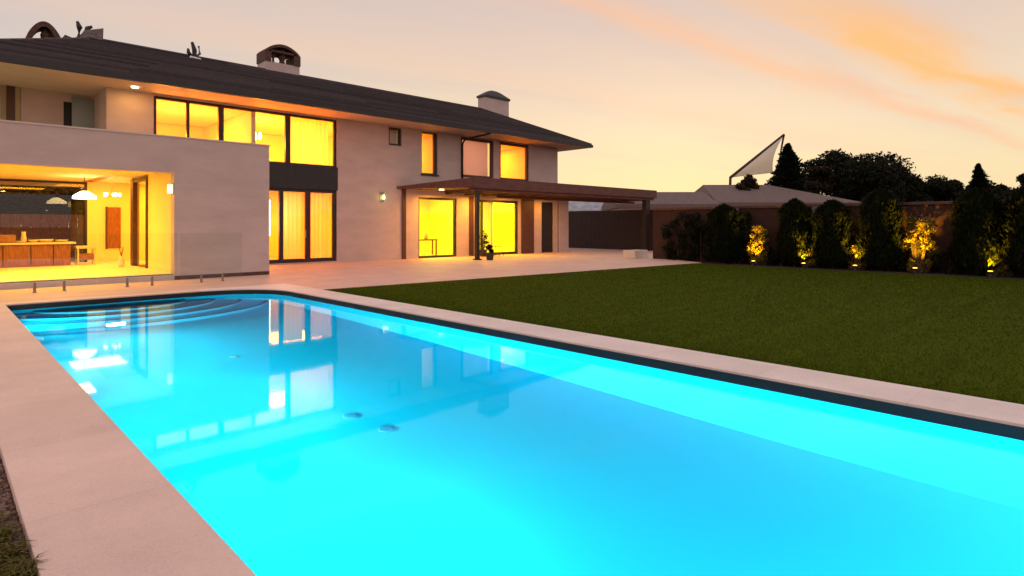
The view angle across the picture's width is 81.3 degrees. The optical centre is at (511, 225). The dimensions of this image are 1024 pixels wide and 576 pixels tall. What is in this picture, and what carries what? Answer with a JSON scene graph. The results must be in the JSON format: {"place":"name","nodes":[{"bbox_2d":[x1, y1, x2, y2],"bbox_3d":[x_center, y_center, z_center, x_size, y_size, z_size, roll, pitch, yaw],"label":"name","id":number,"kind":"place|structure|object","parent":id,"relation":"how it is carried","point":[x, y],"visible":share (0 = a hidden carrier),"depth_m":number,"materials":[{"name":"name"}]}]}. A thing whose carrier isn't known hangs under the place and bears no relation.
{"place":"outdoors","nodes":[
{"label":"outdoors","id":0,"kind":"place"},
{"bbox_2d":[0,235,15,242],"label":"bread bin","id":1,"kind":"object","parent":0,"point":[7,238],"visible":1,"depth_m":17.88,"materials":[{"name":"wood"}]},
{"bbox_2d":[0,458,36,575],"bbox_3d":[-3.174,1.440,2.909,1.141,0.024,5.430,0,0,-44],"label":"gravel","id":2,"kind":"structure","parent":0,"point":[5,494],"depth_m":2.99,"materials":[{"name":"grey gravel"}]},
{"bbox_2d":[0,509,11,524],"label":"grass tuft","id":3,"kind":"object","parent":2,"relation":"on","point":[3,516],"visible":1,"depth_m":2.86,"materials":[{"name":"green plant"}]},
{"bbox_2d":[0,548,16,571],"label":"grass tuft","id":4,"kind":"object","parent":2,"relation":"on","point":[9,560],"visible":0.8,"depth_m":2.48,"materials":[{"name":"green plant"}]},
{"bbox_2d":[0,522,22,542],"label":"grass tuft","id":5,"kind":"object","parent":2,"relation":"on","point":[4,531],"visible":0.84,"depth_m":2.73,"materials":[{"name":"green plant"}]},
{"bbox_2d":[0,536,33,566],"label":"grass tuft","id":6,"kind":"object","parent":2,"relation":"on","point":[10,554],"visible":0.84,"depth_m":2.58,"materials":[{"name":"green plant"}]},
{"bbox_2d":[0,552,46,575],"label":"grass tuft","id":7,"kind":"object","parent":2,"relation":"on","point":[20,566],"visible":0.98,"depth_m":2.44,"materials":[{"name":"green plant"}]},
{"bbox_2d":[40,227,77,245],"bbox_3d":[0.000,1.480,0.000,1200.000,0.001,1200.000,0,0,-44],"label":"ground","id":8,"kind":"structure","parent":0,"point":[68,234],"depth_m":99.25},
{"bbox_2d":[0,185,83,238],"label":"garden tree","id":9,"kind":"object","parent":8,"relation":"on","point":[21,199],"visible":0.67,"depth_m":25.28,"materials":[{"name":"plant"}]},
{"bbox_2d":[0,214,83,259],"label":"fence","id":10,"kind":"object","parent":8,"relation":"on","point":[17,224],"visible":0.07,"depth_m":23.77,"materials":[{"name":"brown wood"}]},
{"bbox_2d":[0,290,201,305],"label":"pool end coping","id":11,"kind":"object","parent":8,"relation":"on","point":[90,298],"visible":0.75,"depth_m":11.59,"materials":[{"name":"stone"}]},
{"bbox_2d":[197,283,1023,426],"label":"pool coping","id":12,"kind":"object","parent":8,"relation":"on","point":[1002,412],"visible":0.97,"depth_m":5.98,"materials":[{"name":"stone"}]},
{"bbox_2d":[601,185,861,210],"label":"neighbour house","id":13,"kind":"structure","parent":8,"relation":"on","point":[711,195],"depth_m":41.01,"materials":[{"name":"paint"}]},
{"bbox_2d":[729,134,784,184],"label":"shade sail","id":14,"kind":"object","parent":13,"relation":"attached to","point":[761,162],"visible":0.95,"depth_m":50.22,"materials":[{"name":"white fabric"}]},
{"bbox_2d":[734,174,759,190],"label":"tree","id":15,"kind":"object","parent":8,"relation":"on","point":[747,182],"visible":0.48,"depth_m":43.74,"materials":[{"name":"green plant"}]},
{"bbox_2d":[764,143,811,192],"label":"conifer","id":16,"kind":"object","parent":8,"relation":"on","point":[789,166],"visible":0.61,"depth_m":45.47,"materials":[{"name":"green plant"}]},
{"bbox_2d":[800,165,841,197],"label":"tree","id":17,"kind":"object","parent":8,"relation":"on","point":[822,175],"visible":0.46,"depth_m":49.51,"materials":[{"name":"green plant"}]},
{"bbox_2d":[652,200,1023,275],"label":"garden wall","id":18,"kind":"structure","parent":8,"relation":"on","point":[938,212],"depth_m":21.63,"materials":[{"name":"red brick"}]},
{"bbox_2d":[802,148,920,201],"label":"broad tree","id":19,"kind":"object","parent":8,"relation":"on","point":[861,177],"visible":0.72,"depth_m":48.93,"materials":[{"name":"green plant"}]},
{"bbox_2d":[896,173,932,201],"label":"tree","id":20,"kind":"object","parent":8,"relation":"on","point":[914,196],"visible":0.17,"depth_m":51.67,"materials":[{"name":"green plant"}]},
{"bbox_2d":[916,174,965,200],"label":"tree","id":21,"kind":"object","parent":8,"relation":"on","point":[937,188],"visible":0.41,"depth_m":54.74,"materials":[{"name":"green plant"}]},
{"bbox_2d":[962,163,991,195],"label":"conifer","id":22,"kind":"object","parent":8,"relation":"on","point":[979,179],"visible":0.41,"depth_m":49.77,"materials":[{"name":"green plant"}]},
{"bbox_2d":[987,181,1018,199],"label":"tree","id":23,"kind":"object","parent":8,"relation":"on","point":[1001,190],"visible":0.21,"depth_m":55.28,"materials":[{"name":"green plant"}]},
{"bbox_2d":[1010,173,1023,195],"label":"tree","id":24,"kind":"object","parent":8,"relation":"on","point":[1020,179],"visible":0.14,"depth_m":50.67,"materials":[{"name":"green plant"}]},
{"bbox_2d":[77,188,83,214],"bbox_3d":[-19.027,-0.774,29.151,4.208,4.519,3.983,0,0,-44],"label":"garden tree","id":25,"kind":"object","parent":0,"point":[82,213],"depth_m":27.50,"materials":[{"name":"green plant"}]},
{"bbox_2d":[0,305,255,575],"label":"pool walkway","id":26,"kind":"structure","parent":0,"point":[94,492],"depth_m":3.16,"materials":[{"name":"beige concrete"}]},
{"bbox_2d":[0,248,700,302],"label":"patio paving","id":27,"kind":"structure","parent":0,"point":[333,275],"depth_m":17.82,"materials":[{"name":"beige stone"}]},
{"bbox_2d":[32,273,225,292],"bbox_3d":[-9.921,0.790,12.530,8.240,1.220,0.090,0,0,-44],"label":"glass fence","id":28,"kind":"object","parent":27,"relation":"on","point":[127,283],"visible":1,"depth_m":13.61,"materials":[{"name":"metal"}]},
{"bbox_2d":[0,21,592,289],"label":"house","id":29,"kind":"structure","parent":27,"relation":"on","point":[139,128],"depth_m":20.61,"materials":[{"name":"paint"}]},
{"bbox_2d":[0,242,75,267],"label":"kitchen counter","id":30,"kind":"object","parent":29,"relation":"on","point":[28,254],"visible":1,"depth_m":18.28,"materials":[{"name":"brown wood"}]},
{"bbox_2d":[20,232,26,240],"bbox_3d":[-15.002,0.352,18.330,0.150,0.330,0.150,0,0,-44],"label":"jug","id":31,"kind":"object","parent":30,"relation":"on","point":[23,236],"visible":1,"depth_m":18.29,"materials":[{"name":"white ceramic"}]},
{"bbox_2d":[38,239,53,241],"bbox_3d":[-14.552,0.472,18.628,0.400,0.090,0.394,0,0,-44],"label":"serving bowl","id":32,"kind":"object","parent":30,"relation":"on","point":[45,240],"visible":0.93,"depth_m":18.50,"materials":[{"name":"white ceramic"}]},
{"bbox_2d":[0,179,86,261],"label":"rear window","id":33,"kind":"structure","parent":29,"relation":"in","point":[16,180],"depth_m":20.53,"materials":[{"name":"brown"}]},
{"bbox_2d":[64,97,93,127],"bbox_3d":[-13.618,-2.780,18.761,0.765,2.440,0.230,0,0,-44],"label":"balcony door","id":34,"kind":"structure","parent":29,"relation":"in","point":[78,113],"depth_m":18.69,"materials":[{"name":"grey glass"}]},
{"bbox_2d":[72,177,96,198],"bbox_3d":[-13.072,-1.154,18.253,0.620,0.688,0.620,0,0,-44],"label":"pendant lamp","id":35,"kind":"object","parent":29,"relation":"hanging from","point":[84,194],"visible":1,"depth_m":18.08,"materials":[{"name":"white"}]},
{"bbox_2d":[74,245,96,264],"bbox_3d":[-13.883,0.959,19.418,0.540,0.599,0.500,0,0,-44],"label":"side table","id":36,"kind":"object","parent":29,"relation":"on","point":[85,256],"visible":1,"depth_m":19.33,"materials":[{"name":"wood"}]},
{"bbox_2d":[76,21,103,39],"bbox_3d":[-14.011,-6.346,19.711,0.793,0.693,0.500,0,0,-44],"label":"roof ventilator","id":37,"kind":"object","parent":29,"relation":"on","point":[93,33],"visible":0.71,"depth_m":19.59,"materials":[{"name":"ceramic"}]},
{"bbox_2d":[103,193,120,196],"bbox_3d":[-13.455,-1.231,20.112,0.488,0.535,0.504,0,0,-44],"label":"chandelier","id":38,"kind":"object","parent":29,"relation":"hanging from","point":[113,194],"visible":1,"depth_m":20.03,"materials":[{"name":"glass"}]},
{"bbox_2d":[105,207,120,248],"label":"wall panel","id":39,"kind":"structure","parent":29,"relation":"attached to","point":[112,227],"depth_m":21.10,"materials":[{"name":"brown wood"}]},
{"bbox_2d":[118,247,124,266],"bbox_3d":[-11.941,0.958,18.237,0.200,0.600,0.195,0,0,-44],"label":"glass vase","id":40,"kind":"object","parent":29,"relation":"on","point":[121,262],"visible":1,"depth_m":18.19,"materials":[{"name":"glass"}]},
{"bbox_2d":[167,183,173,193],"bbox_3d":[-8.834,-0.950,15.428,0.099,0.280,0.220,0,0,-44],"label":"wall lamp","id":41,"kind":"object","parent":29,"relation":"attached to","point":[170,188],"visible":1,"depth_m":15.38,"materials":[{"name":"white glass"}]},
{"bbox_2d":[187,42,200,58],"bbox_3d":[-11.529,-6.309,21.651,0.514,0.690,0.312,0,0,-44],"label":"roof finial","id":42,"kind":"object","parent":29,"relation":"on","point":[193,54],"visible":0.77,"depth_m":21.58,"materials":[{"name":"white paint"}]},
{"bbox_2d":[154,96,335,166],"bbox_3d":[-8.970,-3.115,20.718,6.160,1.850,0.104,0,0,-44],"label":"window","id":43,"kind":"structure","parent":29,"relation":"in","point":[287,117],"depth_m":20.91,"materials":[{"name":"black glass"}]},
{"bbox_2d":[269,200,269,235],"bbox_3d":[-8.991,0.220,21.802,0.300,2.299,0.295,0,0,-44],"label":"floor lamp","id":44,"kind":"object","parent":29,"relation":"on","point":[269,217],"visible":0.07,"depth_m":21.77,"materials":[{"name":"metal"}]},
{"bbox_2d":[284,193,301,258],"bbox_3d":[-8.070,0.040,21.888,0.780,2.480,0.036,0,0,-44],"label":"curtain","id":45,"kind":"object","parent":29,"relation":"hanging from","point":[292,225],"visible":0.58,"depth_m":21.90,"materials":[{"name":"beige fabric"}]},
{"bbox_2d":[269,188,335,263],"bbox_3d":[-8.000,-0.010,21.636,3.490,2.720,0.140,0,0,-44],"label":"door","id":46,"kind":"structure","parent":29,"relation":"in","point":[307,192],"depth_m":22.03,"materials":[{"name":"black glass"}]},
{"bbox_2d":[291,117,327,164],"bbox_3d":[-7.618,-2.940,22.384,1.560,2.080,0.037,0,0,-44],"label":"curtain","id":47,"kind":"object","parent":29,"relation":"hanging from","point":[309,141],"visible":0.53,"depth_m":22.38,"materials":[{"name":"beige fabric"}]},
{"bbox_2d":[311,194,328,257],"bbox_3d":[-7.332,0.040,22.606,0.840,2.480,0.038,0,0,-44],"label":"curtain","id":48,"kind":"object","parent":29,"relation":"hanging from","point":[319,225],"visible":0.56,"depth_m":22.62,"materials":[{"name":"beige fabric"}]},
{"bbox_2d":[379,190,384,201],"bbox_3d":[-5.188,-1.160,24.102,0.380,0.500,0.200,0,0,-44],"label":"wall lantern","id":49,"kind":"object","parent":29,"relation":"attached to","point":[382,197],"depth_m":24.09,"materials":[{"name":"metal"}]},
{"bbox_2d":[390,130,395,143],"bbox_3d":[-5.008,-3.665,24.806,0.460,0.630,0.015,0,0,-44],"label":"window blind","id":50,"kind":"object","parent":29,"relation":"attached to","point":[392,136],"depth_m":24.86,"materials":[{"name":"beige fabric"}]},
{"bbox_2d":[389,127,400,145],"bbox_3d":[-4.891,-3.670,24.686,0.620,0.740,0.100,0,0,-44],"label":"window","id":51,"kind":"structure","parent":29,"relation":"in","point":[390,128],"depth_m":24.79,"materials":[{"name":"black glass"}]},
{"bbox_2d":[419,239,437,254],"bbox_3d":[-4.065,1.000,27.567,1.300,0.739,0.400,0,0,-44],"label":"console table","id":52,"kind":"object","parent":29,"relation":"on","point":[432,244],"visible":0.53,"depth_m":27.86,"materials":[{"name":"brown wood"}]},
{"bbox_2d":[421,132,438,175],"bbox_3d":[-3.594,-3.100,25.856,0.950,1.880,0.230,0,0,-44],"label":"window","id":53,"kind":"structure","parent":29,"relation":"in","point":[434,134],"depth_m":26.08,"materials":[{"name":"black metal"}]},
{"bbox_2d":[418,197,455,257],"bbox_3d":[-3.310,0.090,26.223,2.090,2.620,0.100,0,0,-44],"label":"glass door","id":54,"kind":"structure","parent":29,"relation":"in","point":[426,198],"depth_m":26.66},
{"bbox_2d":[462,140,487,175],"bbox_3d":[-1.792,-3.165,27.932,1.730,1.630,0.015,0,0,-44],"label":"window blind","id":55,"kind":"object","parent":29,"relation":"attached to","point":[475,158],"depth_m":28.00,"materials":[{"name":"beige fabric"}]},
{"bbox_2d":[461,137,492,177],"bbox_3d":[-1.675,-3.125,27.812,2.010,1.830,0.100,0,0,-44],"label":"window","id":56,"kind":"structure","parent":29,"relation":"in","point":[462,138],"depth_m":28.29,"materials":[{"name":"black metal"}]},
{"bbox_2d":[474,199,517,255],"bbox_3d":[-0.785,0.090,28.675,2.870,2.620,0.104,0,0,-44],"label":"glass door","id":57,"kind":"structure","parent":29,"relation":"in","point":[515,251],"depth_m":28.97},
{"bbox_2d":[500,142,527,180],"bbox_3d":[0.057,-3.125,29.496,2.000,1.830,0.100,0,0,-44],"label":"window","id":58,"kind":"structure","parent":29,"relation":"in","point":[501,143],"depth_m":29.84,"materials":[{"name":"glass"}]},
{"bbox_2d":[542,202,552,252],"bbox_3d":[1.778,0.090,31.197,0.960,2.620,0.060,0,0,-44],"label":"door","id":59,"kind":"structure","parent":29,"relation":"in","point":[547,207],"depth_m":31.23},
{"bbox_2d":[480,230,488,255],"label":"potted plant","id":60,"kind":"object","parent":27,"relation":"on","point":[484,243],"visible":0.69,"depth_m":27.07,"materials":[{"name":"green plant"}]},
{"bbox_2d":[486,244,493,259],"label":"potted plant","id":61,"kind":"object","parent":27,"relation":"on","point":[490,255],"visible":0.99,"depth_m":24.13,"materials":[{"name":"green plant"}]},
{"bbox_2d":[492,235,503,255],"bbox_3d":[-0.660,0.920,27.406,0.463,0.963,0.525,0,0,25],"label":"garden chair","id":62,"kind":"object","parent":27,"relation":"on","point":[498,246],"visible":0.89,"depth_m":27.48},
{"bbox_2d":[397,177,656,259],"bbox_3d":[1.674,-0.280,29.018,15.346,3.360,2.680,0,0,-44],"label":"pergola","id":63,"kind":"object","parent":27,"relation":"on","point":[477,187],"visible":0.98,"depth_m":27.22,"materials":[{"name":"brown wood"}]},
{"bbox_2d":[569,210,652,250],"bbox_3d":[7.724,0.250,33.588,0.100,2.300,17.400,0,0,-44],"label":"timber fence","id":64,"kind":"object","parent":27,"relation":"on","point":[616,229],"visible":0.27,"depth_m":35.55,"materials":[{"name":"brown wood"}]},
{"bbox_2d":[623,250,647,258],"bbox_3d":[5.351,1.230,25.842,1.000,0.340,0.600,0,0,-44],"label":"stone bench","id":65,"kind":"object","parent":27,"relation":"on","point":[634,254],"visible":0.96,"depth_m":25.54,"materials":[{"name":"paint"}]},
{"bbox_2d":[0,0,1023,226],"label":"sky","id":66,"kind":"structure","parent":0,"point":[667,95],"materials":[{"name":"orange"}]},
{"bbox_2d":[7,290,1023,440],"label":"swimming pool","id":67,"kind":"structure","parent":0,"point":[983,426],"depth_m":6.13,"materials":[{"name":"paint"}]},
{"bbox_2d":[11,294,1023,575],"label":"water","id":68,"kind":"structure","parent":0,"point":[269,434],"depth_m":3.90,"materials":[{"name":"blue liquid"}]},
{"bbox_2d":[569,201,606,210],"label":"garden shed","id":69,"kind":"structure","parent":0,"point":[583,206],"depth_m":48.87,"materials":[{"name":"metal"}]},
{"bbox_2d":[328,263,1023,404],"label":"lawn","id":70,"kind":"structure","parent":0,"point":[994,383],"depth_m":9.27,"materials":[{"name":"green plant"}]},
{"bbox_2d":[683,260,1023,279],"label":"planting bed","id":71,"kind":"object","parent":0,"point":[884,271],"visible":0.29,"depth_m":18.87,"materials":[{"name":"soil"}]},
{"bbox_2d":[660,211,691,260],"bbox_3d":[6.731,0.466,24.285,0.937,2.148,1.344,0,0,-44],"label":"bed shrub","id":72,"kind":"object","parent":71,"relation":"on","point":[682,245],"visible":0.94,"depth_m":24.21,"materials":[{"name":"green plant"}]},
{"bbox_2d":[683,212,711,261],"bbox_3d":[7.402,0.463,23.402,0.941,2.008,1.270,0,0,-44],"label":"bed shrub","id":73,"kind":"object","parent":71,"relation":"on","point":[696,229],"visible":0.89,"depth_m":23.44,"materials":[{"name":"green plant"}]},
{"bbox_2d":[701,203,745,263],"bbox_3d":[8.000,0.296,22.373,1.594,2.309,1.671,0,0,-44],"label":"cypress","id":74,"kind":"object","parent":71,"relation":"on","point":[722,224],"visible":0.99,"depth_m":21.94,"materials":[{"name":"green plant"}]},
{"bbox_2d":[725,210,754,263],"bbox_3d":[8.480,0.451,22.150,1.007,2.079,1.378,0,0,-44],"label":"bed shrub","id":75,"kind":"object","parent":71,"relation":"on","point":[747,231],"visible":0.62,"depth_m":21.97,"materials":[{"name":"green plant"}]},
{"bbox_2d":[745,224,769,264],"bbox_3d":[8.869,0.705,21.492,0.885,1.511,0.732,0,0,-44],"label":"climbing plant","id":76,"kind":"object","parent":71,"relation":"on","point":[757,254],"visible":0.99,"depth_m":21.37,"materials":[{"name":"green plant"}]},
{"bbox_2d":[773,197,813,266],"bbox_3d":[9.682,0.237,20.542,1.407,2.426,1.341,0,0,-44],"label":"cypress","id":77,"kind":"object","parent":71,"relation":"on","point":[794,217],"visible":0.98,"depth_m":20.20,"materials":[{"name":"green plant"}]},
{"bbox_2d":[798,243,817,267],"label":"shrub","id":78,"kind":"object","parent":71,"relation":"on","point":[812,262],"visible":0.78,"depth_m":20.06,"materials":[{"name":"green plant"}]},
{"bbox_2d":[808,199,856,268],"bbox_3d":[10.585,0.269,19.687,1.471,2.363,1.462,0,0,17],"label":"cypress","id":79,"kind":"object","parent":71,"relation":"on","point":[832,225],"visible":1,"depth_m":19.30,"materials":[{"name":"green plant"}]},
{"bbox_2d":[816,246,855,268],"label":"bed shrub","id":80,"kind":"object","parent":71,"relation":"on","point":[846,264],"visible":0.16,"depth_m":19.61,"materials":[{"name":"green plant"}]},
{"bbox_2d":[848,245,868,269],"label":"shrub","id":81,"kind":"object","parent":71,"relation":"on","point":[858,263],"visible":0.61,"depth_m":19.03,"materials":[{"name":"green plant"}]},
{"bbox_2d":[853,187,907,270],"bbox_3d":[11.483,0.114,18.645,1.573,2.673,1.559,0,0,-44],"label":"cypress","id":82,"kind":"object","parent":71,"relation":"on","point":[882,222],"visible":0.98,"depth_m":18.30,"materials":[{"name":"green plant"}]},
{"bbox_2d":[872,244,910,270],"bbox_3d":[11.794,0.993,18.684,0.823,0.876,1.201,0,0,-44],"label":"bed shrub","id":83,"kind":"object","parent":71,"relation":"on","point":[903,264],"visible":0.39,"depth_m":18.26,"materials":[{"name":"green plant"}]},
{"bbox_2d":[912,267,917,273],"bbox_3d":[11.925,1.329,17.659,0.140,0.182,0.136,0,0,-44],"label":"garden uplight","id":84,"kind":"object","parent":71,"relation":"on","point":[915,269],"visible":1,"depth_m":17.61,"materials":[{"name":"black metal"}]},
{"bbox_2d":[901,215,940,272],"bbox_3d":[12.293,0.580,17.993,0.816,1.810,1.035,0,0,-44],"label":"climbing plant","id":85,"kind":"object","parent":71,"relation":"on","point":[921,263],"visible":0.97,"depth_m":17.95,"materials":[{"name":"green plant"}]},
{"bbox_2d":[924,248,963,274],"bbox_3d":[12.834,1.094,17.535,0.683,0.933,1.324,0,0,-44],"label":"bed shrub","id":86,"kind":"object","parent":71,"relation":"on","point":[937,259],"visible":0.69,"depth_m":17.56,"materials":[{"name":"green plant"}]},
{"bbox_2d":[953,252,993,275],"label":"bed shrub","id":87,"kind":"object","parent":71,"relation":"on","point":[968,273],"visible":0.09,"depth_m":17.00,"materials":[{"name":"green plant"}]},
{"bbox_2d":[945,186,1006,275],"bbox_3d":[13.231,0.164,16.983,1.517,2.573,1.480,0,0,15],"label":"cypress","id":88,"kind":"object","parent":71,"relation":"on","point":[976,232],"visible":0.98,"depth_m":16.60,"materials":[{"name":"green plant"}]},
{"bbox_2d":[987,271,992,276],"bbox_3d":[13.145,1.329,16.404,0.140,0.182,0.136,0,0,-44],"label":"garden uplight","id":89,"kind":"object","parent":71,"relation":"on","point":[990,273],"visible":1,"depth_m":16.36,"materials":[{"name":"black metal"}]},
{"bbox_2d":[979,246,1012,276],"bbox_3d":[13.496,1.028,16.787,0.740,0.944,0.930,0,0,-44],"label":"shrub","id":90,"kind":"object","parent":71,"relation":"on","point":[1001,269],"visible":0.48,"depth_m":16.55,"materials":[{"name":"green plant"}]},
{"bbox_2d":[994,185,1023,274],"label":"cypress","id":91,"kind":"object","parent":71,"relation":"on","point":[1013,244],"visible":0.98,"depth_m":16.05,"materials":[{"name":"green plant"}]}
]}

